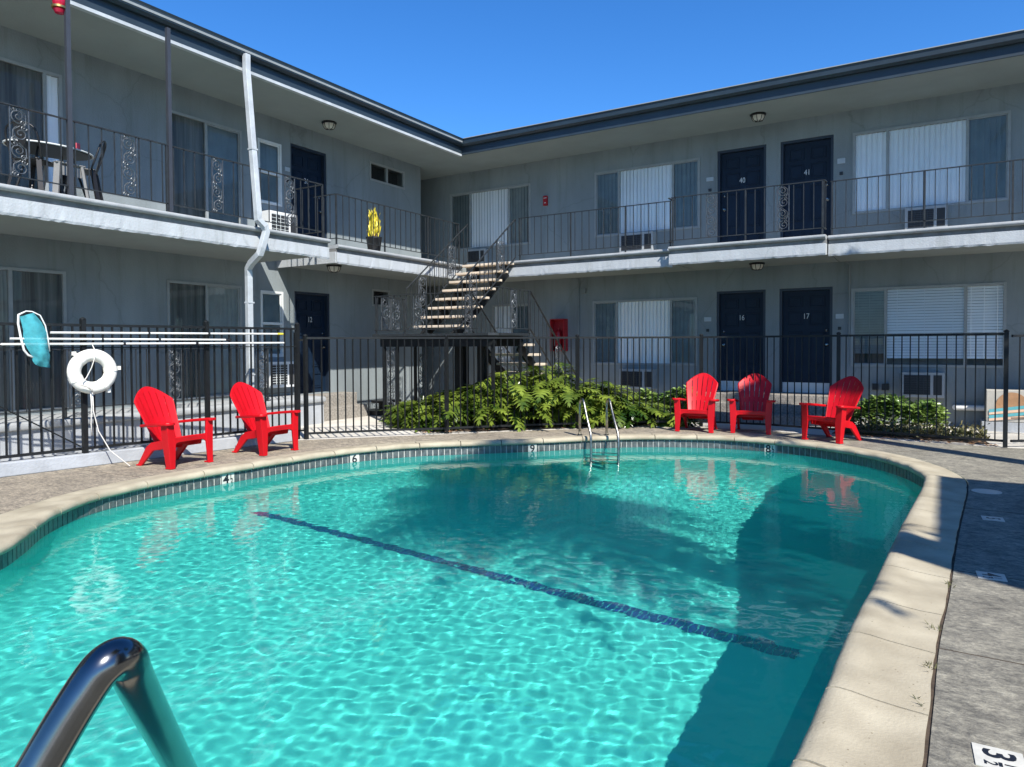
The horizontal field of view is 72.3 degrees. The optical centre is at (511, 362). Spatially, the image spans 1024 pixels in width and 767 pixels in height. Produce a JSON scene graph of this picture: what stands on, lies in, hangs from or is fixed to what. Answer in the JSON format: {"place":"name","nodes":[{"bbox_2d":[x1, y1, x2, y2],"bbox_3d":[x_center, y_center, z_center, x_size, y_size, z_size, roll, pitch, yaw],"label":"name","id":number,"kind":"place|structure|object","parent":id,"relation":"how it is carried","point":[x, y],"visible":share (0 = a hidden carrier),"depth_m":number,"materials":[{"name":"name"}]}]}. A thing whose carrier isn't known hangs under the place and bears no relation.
{"place":"outdoors","nodes":[
{"label":"outdoors","id":0,"kind":"place"},
{"bbox_2d":[0,447,921,766],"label":"pool water","id":1,"kind":"structure","parent":0,"point":[648,607],"depth_m":4.48,"materials":[{"name":"teal liquid"}]},
{"bbox_2d":[0,427,1023,766],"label":"pool deck","id":2,"kind":"structure","parent":0,"point":[978,699],"depth_m":5.06,"materials":[{"name":"concrete"}]},
{"bbox_2d":[14,636,196,766],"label":"pool handrail","id":3,"kind":"object","parent":2,"relation":"on","point":[122,666],"visible":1,"depth_m":1.00,"materials":[{"name":"silver metal"}]},
{"bbox_2d":[134,386,215,469],"bbox_3d":[-4.392,0.806,8.981,0.878,0.983,0.770,0,2,26],"label":"adirondack chair","id":4,"kind":"object","parent":2,"relation":"on","point":[159,418],"visible":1,"depth_m":9.01,"materials":[{"name":"red plastic"}]},
{"bbox_2d":[230,382,300,455],"bbox_3d":[-3.596,0.776,10.014,0.878,0.983,0.770,1,2,29],"label":"adirondack chair","id":5,"kind":"object","parent":2,"relation":"on","point":[248,401],"visible":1,"depth_m":10.03,"materials":[{"name":"red plastic"}]},
{"bbox_2d":[0,448,1023,664],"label":"deck joints","id":6,"kind":"object","parent":2,"relation":"on","point":[955,570],"visible":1,"depth_m":4.58,"materials":[{"name":"concrete"}]},
{"bbox_2d":[577,398,619,451],"bbox_3d":[1.381,1.550,11.277,0.534,1.932,0.789,0,1,-7],"label":"pool ladder","id":7,"kind":"object","parent":2,"relation":"on","point":[606,420],"visible":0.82,"depth_m":11.31,"materials":[{"name":"metal"}]},
{"bbox_2d":[672,373,718,432],"bbox_3d":[3.278,0.688,12.294,0.770,0.983,0.878,0,2,27],"label":"adirondack chair","id":8,"kind":"object","parent":2,"relation":"on","point":[693,410],"visible":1,"depth_m":12.39,"materials":[{"name":"red plastic"}]},
{"bbox_2d":[414,424,997,445],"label":"leaf litter","id":9,"kind":"object","parent":2,"relation":"on","point":[972,442],"visible":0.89,"depth_m":11.10,"materials":[{"name":"brown plant"}]},
{"bbox_2d":[727,373,775,434],"bbox_3d":[4.144,0.691,12.043,0.770,0.983,0.878,0,2,25],"label":"adirondack chair","id":10,"kind":"object","parent":2,"relation":"on","point":[765,413],"visible":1,"depth_m":12.14,"materials":[{"name":"red plastic"}]},
{"bbox_2d":[799,376,863,443],"bbox_3d":[5.059,0.714,10.933,0.878,0.983,0.770,-1,2,-33],"label":"adirondack chair","id":11,"kind":"object","parent":2,"relation":"on","point":[841,411],"visible":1,"depth_m":10.95,"materials":[{"name":"red plastic"}]},
{"bbox_2d":[971,489,1001,493],"bbox_3d":[4.793,1.301,7.071,0.260,0.005,0.260,1,2,32],"label":"deck plate","id":12,"kind":"object","parent":2,"relation":"on","point":[986,491],"visible":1,"depth_m":7.05,"materials":[{"name":"white plastic"}]},
{"bbox_2d":[976,571,1007,581],"bbox_3d":[3.079,1.372,4.498,0.163,0.004,0.159,1,2,32],"label":"depth marker","id":13,"kind":"object","parent":2,"relation":"on","point":[991,576],"visible":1,"depth_m":4.49,"materials":[{"name":"white tile"}]},
{"bbox_2d":[981,515,1004,521],"bbox_3d":[4.100,1.331,5.971,0.163,0.004,0.159,1,2,32],"label":"depth marker","id":14,"kind":"object","parent":2,"relation":"on","point":[991,518],"visible":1,"depth_m":5.97,"materials":[{"name":"white tile"}]},
{"bbox_2d":[972,742,1023,766],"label":"depth marker","id":15,"kind":"object","parent":2,"relation":"on","point":[986,756],"visible":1,"depth_m":2.53,"materials":[{"name":"white tile"}]},
{"bbox_2d":[1,415,1023,477],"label":"courtyard walkway","id":16,"kind":"structure","parent":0,"point":[999,435],"depth_m":12.15,"materials":[{"name":"concrete"}]},
{"bbox_2d":[0,430,291,477],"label":"fence curb","id":17,"kind":"structure","parent":16,"relation":"on","point":[25,466],"depth_m":8.88,"materials":[{"name":"white concrete"}]},
{"bbox_2d":[0,317,300,458],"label":"iron fence","id":18,"kind":"object","parent":17,"relation":"on","point":[82,325],"visible":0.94,"depth_m":9.32,"materials":[{"name":"black metal"}]},
{"bbox_2d":[67,345,129,465],"bbox_3d":[-5.160,0.536,8.788,0.684,1.526,0.395,-1,2,-21],"label":"life ring","id":19,"kind":"object","parent":18,"relation":"hanging from","point":[77,363],"visible":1,"depth_m":8.71,"materials":[{"name":"plastic"}]},
{"bbox_2d":[10,338,231,340],"bbox_3d":[-4.950,-0.303,9.153,0.031,0.034,2.719,1,2,39],"label":"pool pole","id":20,"kind":"object","parent":18,"relation":"attached to","point":[159,339],"visible":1,"depth_m":9.13,"materials":[{"name":"white metal"}]},
{"bbox_2d":[0,311,283,367],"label":"pool pole","id":21,"kind":"object","parent":18,"relation":"attached to","point":[36,338],"visible":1,"depth_m":8.27,"materials":[{"name":"white plastic"}]},
{"bbox_2d":[50,332,282,334],"bbox_3d":[-4.549,-0.402,9.636,0.033,0.044,3.158,1,2,39],"label":"pool pole","id":22,"kind":"object","parent":18,"relation":"attached to","point":[149,333],"visible":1,"depth_m":9.47,"materials":[{"name":"white metal"}]},
{"bbox_2d":[0,0,487,460],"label":"apartment wing","id":23,"kind":"structure","parent":16,"relation":"on","point":[139,68],"depth_m":11.63,"materials":[{"name":"grey paint"}]},
{"bbox_2d":[0,57,63,191],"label":"window","id":24,"kind":"structure","parent":23,"relation":"in","point":[23,85],"depth_m":10.10,"materials":[{"name":"glass"}]},
{"bbox_2d":[4,121,64,193],"bbox_3d":[-5.985,-2.504,8.768,0.500,0.873,0.545,0,1,2],"label":"metal chair","id":25,"kind":"object","parent":23,"relation":"on","point":[38,163],"visible":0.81,"depth_m":8.60,"materials":[{"name":"black metal"}]},
{"bbox_2d":[0,266,68,413],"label":"window","id":26,"kind":"structure","parent":23,"relation":"in","point":[42,292],"depth_m":10.15,"materials":[{"name":"glass"}]},
{"bbox_2d":[2,139,93,197],"bbox_3d":[-6.093,-2.445,9.246,0.744,0.734,1.064,1,2,32],"label":"patio table","id":27,"kind":"object","parent":23,"relation":"on","point":[53,150],"visible":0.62,"depth_m":9.18,"materials":[{"name":"white"}]},
{"bbox_2d":[51,0,64,14],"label":"hanging ornament","id":28,"kind":"object","parent":23,"relation":"hanging from","point":[58,7],"visible":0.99,"depth_m":8.62,"materials":[{"name":"red glass"}]},
{"bbox_2d":[43,160,89,197],"bbox_3d":[-5.750,-2.306,9.005,0.433,0.462,0.467,1,2,32],"label":"metal stool","id":29,"kind":"object","parent":23,"relation":"on","point":[56,175],"visible":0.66,"depth_m":8.91,"materials":[{"name":"white metal"}]},
{"bbox_2d":[59,141,106,200],"bbox_3d":[-5.688,-2.519,9.287,0.545,0.873,0.500,-1,2,-23],"label":"metal chair","id":30,"kind":"object","parent":23,"relation":"on","point":[95,182],"visible":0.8,"depth_m":9.19,"materials":[{"name":"black metal"}]},
{"bbox_2d":[0,347,289,418],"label":"porch railing","id":31,"kind":"object","parent":23,"relation":"on","point":[169,371],"visible":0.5,"depth_m":10.65,"materials":[{"name":"grey metal"}]},
{"bbox_2d":[0,101,323,237],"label":"balcony railing","id":32,"kind":"object","parent":23,"relation":"on","point":[215,209],"visible":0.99,"depth_m":9.63,"materials":[{"name":"grey metal"}]},
{"bbox_2d":[166,110,242,223],"bbox_3d":[-5.470,-3.245,12.498,0.088,2.124,1.494,1,2,32],"label":"window","id":33,"kind":"structure","parent":23,"relation":"in","point":[189,132],"depth_m":12.48,"materials":[{"name":"glass"}]},
{"bbox_2d":[167,280,242,399],"bbox_3d":[-5.480,-0.385,12.530,0.088,2.064,1.484,1,2,32],"label":"window","id":34,"kind":"structure","parent":23,"relation":"in","point":[188,303],"depth_m":12.50,"materials":[{"name":"glass"}]},
{"bbox_2d":[257,138,281,206],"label":"window","id":35,"kind":"structure","parent":23,"relation":"in","point":[269,154],"depth_m":13.72,"materials":[{"name":"glass"}]},
{"bbox_2d":[260,290,283,356],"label":"window","id":36,"kind":"structure","parent":23,"relation":"in","point":[271,302],"depth_m":13.78,"materials":[{"name":"glass"}]},
{"bbox_2d":[259,361,293,387],"bbox_3d":[-4.579,0.233,13.678,0.336,0.500,0.610,1,2,32],"label":"air conditioner","id":37,"kind":"object","parent":23,"relation":"attached to","point":[281,376],"visible":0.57,"depth_m":13.53,"materials":[{"name":"white metal"}]},
{"bbox_2d":[258,210,295,232],"bbox_3d":[-4.559,-2.562,13.624,0.376,0.670,0.670,1,2,32],"label":"air conditioner","id":38,"kind":"object","parent":23,"relation":"attached to","point":[273,218],"visible":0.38,"depth_m":13.42,"materials":[{"name":"white"}]},
{"bbox_2d":[290,143,326,238],"bbox_3d":[-4.275,-3.332,14.567,0.140,2.200,0.970,1,2,32],"label":"door","id":39,"kind":"structure","parent":23,"relation":"in","point":[307,164],"depth_m":14.63,"materials":[{"name":"blue"}]},
{"bbox_2d":[295,291,329,392],"bbox_3d":[-4.233,-0.414,14.686,0.140,2.100,0.960,1,2,32],"label":"door","id":40,"kind":"structure","parent":23,"relation":"in","point":[311,309],"depth_m":14.81,"materials":[{"name":"blue"}]},
{"bbox_2d":[321,120,336,129],"bbox_3d":[-3.663,-4.737,14.029,0.300,0.147,0.300,1,2,32],"label":"ceiling lamp","id":41,"kind":"object","parent":23,"relation":"attached to","point":[329,124],"visible":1,"depth_m":13.95,"materials":[{"name":"white glass"}]},
{"bbox_2d":[326,264,341,272],"bbox_3d":[-3.498,-1.841,13.774,0.300,0.147,0.300,1,2,32],"label":"ceiling lamp","id":42,"kind":"object","parent":23,"relation":"attached to","point":[333,268],"visible":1,"depth_m":13.69,"materials":[{"name":"white glass"}]},
{"bbox_2d":[366,208,381,250],"bbox_3d":[-2.788,-2.683,14.152,0.330,0.927,0.336,1,2,32],"label":"potted plant","id":43,"kind":"object","parent":23,"relation":"on","point":[377,229],"visible":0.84,"depth_m":14.08,"materials":[{"name":"yellow plant"}]},
{"bbox_2d":[372,289,389,306],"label":"window","id":44,"kind":"structure","parent":23,"relation":"in","point":[378,292],"depth_m":16.53,"materials":[{"name":"glass"}]},
{"bbox_2d":[314,193,458,263],"bbox_3d":[-2.486,-2.715,14.830,0.605,0.957,3.950,1,2,32],"label":"balcony railing","id":45,"kind":"object","parent":23,"relation":"on","point":[384,246],"visible":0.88,"depth_m":14.30,"materials":[{"name":"grey metal"}]},
{"bbox_2d":[369,161,404,189],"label":"window","id":46,"kind":"structure","parent":23,"relation":"in","point":[375,174],"depth_m":16.60,"materials":[{"name":"glass"}]},
{"bbox_2d":[293,332,303,438],"bbox_3d":[-3.431,0.377,11.286,0.157,1.720,0.076,0,1,12],"label":"gate post","id":47,"kind":"object","parent":16,"relation":"on","point":[294,382],"visible":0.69,"depth_m":11.28,"materials":[{"name":"black metal"}]},
{"bbox_2d":[308,392,366,420],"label":"concrete steps","id":48,"kind":"structure","parent":16,"relation":"on","point":[349,403],"depth_m":14.61,"materials":[{"name":"beige concrete"}]},
{"bbox_2d":[367,399,401,415],"bbox_3d":[-2.872,0.987,15.609,0.600,0.280,1.050,1,2,32],"label":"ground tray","id":49,"kind":"object","parent":16,"relation":"on","point":[373,410],"visible":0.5,"depth_m":15.53,"materials":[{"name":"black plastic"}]},
{"bbox_2d":[372,219,574,429],"bbox_3d":[-0.655,-0.992,14.254,2.870,4.349,3.253,1,2,32],"label":"outdoor staircase","id":50,"kind":"structure","parent":16,"relation":"on","point":[460,294],"depth_m":13.82,"materials":[{"name":"metal"}]},
{"bbox_2d":[419,418,692,431],"bbox_3d":[0.517,1.170,14.017,5.230,0.062,2.995,-1,1,-12],"label":"planting bed","id":51,"kind":"object","parent":16,"relation":"on","point":[511,428],"visible":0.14,"depth_m":12.63,"materials":[{"name":"soil"}]},
{"bbox_2d":[378,362,700,432],"bbox_3d":[0.348,0.732,13.473,6.032,1.512,3.287,0,1,-5],"label":"philodendron bush","id":52,"kind":"object","parent":51,"relation":"on","point":[624,414],"visible":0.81,"depth_m":12.57,"materials":[{"name":"green plant"}]},
{"bbox_2d":[303,329,1009,447],"bbox_3d":[2.017,0.352,11.808,10.556,1.694,2.370,0,1,7],"label":"iron fence","id":53,"kind":"object","parent":16,"relation":"on","point":[307,433],"visible":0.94,"depth_m":11.80,"materials":[{"name":"black metal"}]},
{"bbox_2d":[635,385,708,419],"bbox_3d":[3.226,0.797,14.209,1.508,0.677,0.735,1,2,32],"label":"hedge shrub","id":54,"kind":"object","parent":16,"relation":"on","point":[661,396],"visible":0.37,"depth_m":14.00,"materials":[{"name":"green plant"}]},
{"bbox_2d":[412,29,1023,426],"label":"apartment wing","id":55,"kind":"structure","parent":16,"relation":"on","point":[960,103],"depth_m":14.03,"materials":[{"name":"grey paint"}]},
{"bbox_2d":[467,248,487,264],"bbox_3d":[-0.877,-2.711,17.965,0.570,0.380,0.216,1,2,32],"label":"air conditioner","id":56,"kind":"object","parent":55,"relation":"attached to","point":[475,256],"visible":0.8,"depth_m":17.87,"materials":[{"name":"white"}]},
{"bbox_2d":[450,183,530,250],"bbox_3d":[-0.571,-3.676,17.884,2.464,1.494,0.088,1,2,32],"label":"window","id":57,"kind":"structure","parent":55,"relation":"in","point":[510,212],"depth_m":17.88,"materials":[{"name":"glass"}]},
{"bbox_2d":[492,303,530,362],"bbox_3d":[0.001,-0.726,17.614,1.154,1.484,0.088,1,2,32],"label":"window","id":58,"kind":"structure","parent":55,"relation":"in","point":[494,307],"depth_m":17.65,"materials":[{"name":"glass"}]},
{"bbox_2d":[543,196,547,205],"bbox_3d":[0.810,-3.920,16.966,0.110,0.230,0.052,1,2,32],"label":"fire alarm","id":59,"kind":"object","parent":55,"relation":"attached to","point":[545,200],"visible":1,"depth_m":16.94,"materials":[{"name":"red plastic"}]},
{"bbox_2d":[550,319,567,350],"bbox_3d":[1.123,-0.655,16.766,0.370,0.770,0.217,1,2,32],"label":"extinguisher cabinet","id":60,"kind":"object","parent":55,"relation":"attached to","point":[559,327],"visible":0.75,"depth_m":16.75,"materials":[{"name":"red metal"}]},
{"bbox_2d":[576,278,578,334],"bbox_3d":[1.560,-0.513,16.598,0.078,2.990,0.028,1,2,32],"label":"conduit","id":61,"kind":"object","parent":55,"relation":"attached to","point":[578,306],"visible":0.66,"depth_m":16.55,"materials":[{"name":"grey metal"}]},
{"bbox_2d":[518,198,671,260],"bbox_3d":[1.605,-2.729,14.628,3.582,0.957,0.315,1,2,32],"label":"balcony railing","id":62,"kind":"object","parent":55,"relation":"on","point":[520,243],"visible":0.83,"depth_m":14.66,"materials":[{"name":"grey metal"}]},
{"bbox_2d":[619,231,656,252],"bbox_3d":[2.815,-2.676,15.665,0.790,0.430,0.276,1,2,32],"label":"air conditioner","id":63,"kind":"object","parent":55,"relation":"attached to","point":[640,238],"visible":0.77,"depth_m":15.53,"materials":[{"name":"white"}]},
{"bbox_2d":[619,369,656,388],"bbox_3d":[2.830,0.367,15.751,0.800,0.440,0.256,1,2,32],"label":"air conditioner","id":64,"kind":"object","parent":55,"relation":"attached to","point":[636,378],"visible":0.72,"depth_m":15.63,"materials":[{"name":"white metal"}]},
{"bbox_2d":[593,297,697,365],"bbox_3d":[2.967,-0.685,15.795,2.474,1.484,0.088,1,2,32],"label":"window","id":65,"kind":"structure","parent":55,"relation":"in","point":[679,316],"depth_m":15.77,"materials":[{"name":"glass"}]},
{"bbox_2d":[594,157,699,237],"bbox_3d":[2.996,-3.653,15.695,2.474,1.504,0.088,1,2,32],"label":"window","id":66,"kind":"structure","parent":55,"relation":"in","point":[666,180],"depth_m":15.68,"materials":[{"name":"glass"}]},
{"bbox_2d":[704,317,710,331],"bbox_3d":[4.192,-0.816,14.996,0.150,0.310,0.018,1,2,32],"label":"wall plate","id":67,"kind":"object","parent":55,"relation":"attached to","point":[707,319],"depth_m":14.99,"materials":[{"name":"grey plastic"}]},
{"bbox_2d":[706,177,713,191],"bbox_3d":[4.212,-3.789,14.902,0.150,0.300,0.018,1,2,32],"label":"wall plate","id":68,"kind":"object","parent":55,"relation":"attached to","point":[710,179],"depth_m":14.90,"materials":[{"name":"grey plastic"}]},
{"bbox_2d":[717,290,765,391],"bbox_3d":[4.830,-0.457,14.733,1.000,2.100,0.140,1,2,32],"label":"door","id":69,"kind":"structure","parent":55,"relation":"in","point":[739,313],"depth_m":14.76,"materials":[{"name":"blue"}]},
{"bbox_2d":[718,144,765,242],"bbox_3d":[4.821,-3.371,14.658,0.990,2.190,0.140,1,2,32],"label":"door","id":70,"kind":"structure","parent":55,"relation":"in","point":[740,168],"depth_m":14.67,"materials":[{"name":"blue"}]},
{"bbox_2d":[670,179,826,246],"bbox_3d":[4.287,-2.698,12.889,2.752,0.957,0.225,1,2,32],"label":"balcony railing","id":71,"kind":"object","parent":55,"relation":"on","point":[824,181],"visible":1,"depth_m":12.73,"materials":[{"name":"grey metal"}]},
{"bbox_2d":[749,262,764,269],"bbox_3d":[4.802,-1.878,13.725,0.300,0.147,0.300,1,2,32],"label":"ceiling lamp","id":72,"kind":"object","parent":55,"relation":"attached to","point":[756,265],"visible":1,"depth_m":13.64,"materials":[{"name":"white glass"}]},
{"bbox_2d":[750,112,765,121],"bbox_3d":[4.797,-4.767,13.649,0.300,0.147,0.300,1,2,32],"label":"ceiling lamp","id":73,"kind":"object","parent":55,"relation":"attached to","point":[757,116],"visible":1,"depth_m":13.57,"materials":[{"name":"white glass"}]},
{"bbox_2d":[779,287,832,392],"bbox_3d":[5.908,-0.446,14.072,0.990,2.100,0.140,1,2,32],"label":"door","id":74,"kind":"structure","parent":55,"relation":"in","point":[803,311],"depth_m":14.09,"materials":[{"name":"blue"}]},
{"bbox_2d":[780,134,833,237],"bbox_3d":[5.899,-3.360,13.997,0.980,2.190,0.140,1,2,32],"label":"door","id":75,"kind":"structure","parent":55,"relation":"in","point":[808,159],"depth_m":14.01,"materials":[{"name":"blue"}]},
{"bbox_2d":[836,314,843,329],"bbox_3d":[6.387,-0.792,13.650,0.140,0.310,0.018,1,2,32],"label":"wall plate","id":76,"kind":"object","parent":55,"relation":"attached to","point":[839,316],"depth_m":13.65,"materials":[{"name":"grey plastic"}]},
{"bbox_2d":[837,158,844,174],"bbox_3d":[6.381,-3.796,13.570,0.140,0.320,0.018,1,2,32],"label":"wall plate","id":77,"kind":"object","parent":55,"relation":"attached to","point":[840,160],"depth_m":13.57,"materials":[{"name":"grey plastic"}]},
{"bbox_2d":[872,383,888,389],"bbox_3d":[6.996,0.459,13.287,0.280,0.120,0.058,1,2,32],"label":"outlet box","id":78,"kind":"object","parent":55,"relation":"attached to","point":[874,386],"visible":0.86,"depth_m":13.25,"materials":[{"name":"black plastic"}]},
{"bbox_2d":[902,372,944,397],"bbox_3d":[7.544,0.407,12.871,0.690,0.460,0.236,1,2,32],"label":"air conditioner","id":79,"kind":"object","parent":55,"relation":"attached to","point":[923,384],"visible":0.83,"depth_m":12.76,"materials":[{"name":"white metal"}]},
{"bbox_2d":[905,205,947,228],"bbox_3d":[7.556,-2.622,12.780,0.670,0.420,0.236,1,2,32],"label":"air conditioner","id":80,"kind":"object","parent":55,"relation":"attached to","point":[931,213],"visible":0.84,"depth_m":12.68,"materials":[{"name":"white metal"}]},
{"bbox_2d":[830,159,1023,234],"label":"balcony railing","id":81,"kind":"object","parent":55,"relation":"on","point":[1012,213],"visible":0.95,"depth_m":11.48,"materials":[{"name":"grey metal"}]},
{"bbox_2d":[851,282,1006,367],"bbox_3d":[7.625,-0.666,12.937,2.464,1.504,0.088,1,2,32],"label":"window","id":82,"kind":"structure","parent":55,"relation":"in","point":[991,309],"depth_m":12.90,"materials":[{"name":"glass"}]},
{"bbox_2d":[852,110,1010,214],"bbox_3d":[7.629,-3.619,12.853,2.484,1.554,0.088,1,2,32],"label":"window","id":83,"kind":"structure","parent":55,"relation":"in","point":[981,138],"depth_m":12.81,"materials":[{"name":"glass"}]},
{"bbox_2d":[952,404,983,410],"bbox_3d":[8.160,0.808,12.521,0.488,0.100,0.128,1,2,32],"label":"white pipe","id":84,"kind":"object","parent":55,"relation":"attached to","point":[971,407],"visible":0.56,"depth_m":12.47,"materials":[{"name":"white plastic"}]},
{"bbox_2d":[683,391,840,425],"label":"concrete steps","id":85,"kind":"structure","parent":16,"relation":"on","point":[819,410],"depth_m":13.48,"materials":[{"name":"grey concrete"}]},
{"bbox_2d":[832,430,989,444],"bbox_3d":[6.496,1.207,11.424,2.198,0.062,0.995,1,2,37],"label":"planting bed","id":86,"kind":"object","parent":16,"relation":"on","point":[931,438],"visible":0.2,"depth_m":11.03,"materials":[{"name":"soil"}]},
{"bbox_2d":[851,393,950,429],"bbox_3d":[6.633,0.844,12.060,1.576,0.659,0.741,1,2,32],"label":"hedge shrub","id":87,"kind":"object","parent":86,"relation":"on","point":[922,410],"visible":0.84,"depth_m":11.87,"materials":[{"name":"green plant"}]},
{"bbox_2d":[846,417,989,439],"bbox_3d":[6.439,1.028,11.374,2.215,0.287,0.923,1,2,32],"label":"ground cover","id":88,"kind":"object","parent":86,"relation":"on","point":[940,431],"visible":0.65,"depth_m":11.19,"materials":[{"name":"green plant"}]},
{"bbox_2d":[981,388,1023,432],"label":"painted cabinet","id":89,"kind":"object","parent":16,"relation":"on","point":[1012,406],"visible":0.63,"depth_m":11.87,"materials":[{"name":"white paint"}]},
{"bbox_2d":[1010,335,1023,441],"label":"iron fence","id":90,"kind":"object","parent":16,"relation":"on","point":[1019,417],"visible":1,"depth_m":10.05,"materials":[{"name":"black metal"}]},
{"label":"ground","id":91,"kind":"structure","parent":0,"visible":0},
{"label":"pool basin","id":92,"kind":"structure","parent":91,"relation":"in","visible":0},
{"bbox_2d":[1,440,903,563],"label":"tile grout band","id":93,"kind":"object","parent":92,"relation":"attached to","point":[444,454],"visible":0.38,"depth_m":10.52,"materials":[{"name":"tile"}]},
{"bbox_2d":[0,440,923,568],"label":"waterline tiles","id":94,"kind":"object","parent":92,"relation":"attached to","point":[17,551],"visible":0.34,"depth_m":9.61,"materials":[{"name":"tile"}]},
{"bbox_2d":[222,473,233,483],"bbox_3d":[-3.481,1.430,8.583,0.010,0.137,0.170,1,2,32],"label":"depth marker","id":95,"kind":"object","parent":94,"relation":"attached to","point":[228,478],"visible":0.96,"depth_m":8.58,"materials":[{"name":"white tile"}]},
{"bbox_2d":[350,454,358,462],"bbox_3d":[-2.269,1.387,10.088,0.140,0.137,0.004,-1,2,-40],"label":"depth marker","id":96,"kind":"object","parent":94,"relation":"attached to","point":[354,457],"visible":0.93,"depth_m":10.09,"materials":[{"name":"white tile"}]},
{"bbox_2d":[528,444,536,451],"bbox_3d":[0.321,1.353,11.001,0.140,0.137,0.004,-1,1,-15],"label":"depth marker","id":97,"kind":"object","parent":94,"relation":"attached to","point":[532,447],"visible":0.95,"depth_m":11.00,"materials":[{"name":"white tile"}]},
{"bbox_2d":[764,444,775,452],"bbox_3d":[3.996,1.340,10.845,0.170,0.137,0.004,1,2,39],"label":"depth marker","id":98,"kind":"object","parent":94,"relation":"attached to","point":[769,448],"visible":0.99,"depth_m":10.85,"materials":[{"name":"white tile"}]},
{"bbox_2d":[0,434,966,766],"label":"pool coping","id":99,"kind":"object","parent":92,"relation":"on","point":[870,712],"visible":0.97,"depth_m":4.03,"materials":[{"name":"beige concrete"}]},
{"bbox_2d":[909,580,955,708],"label":"joint weeds","id":100,"kind":"object","parent":99,"relation":"on","point":[928,663],"visible":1,"depth_m":3.27,"materials":[{"name":"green plant"}]},
{"bbox_2d":[460,434,968,766],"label":"coping joint bed","id":101,"kind":"object","parent":92,"relation":"on","point":[928,731],"visible":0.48,"depth_m":3.31,"materials":[{"name":"rubber"}]}
]}

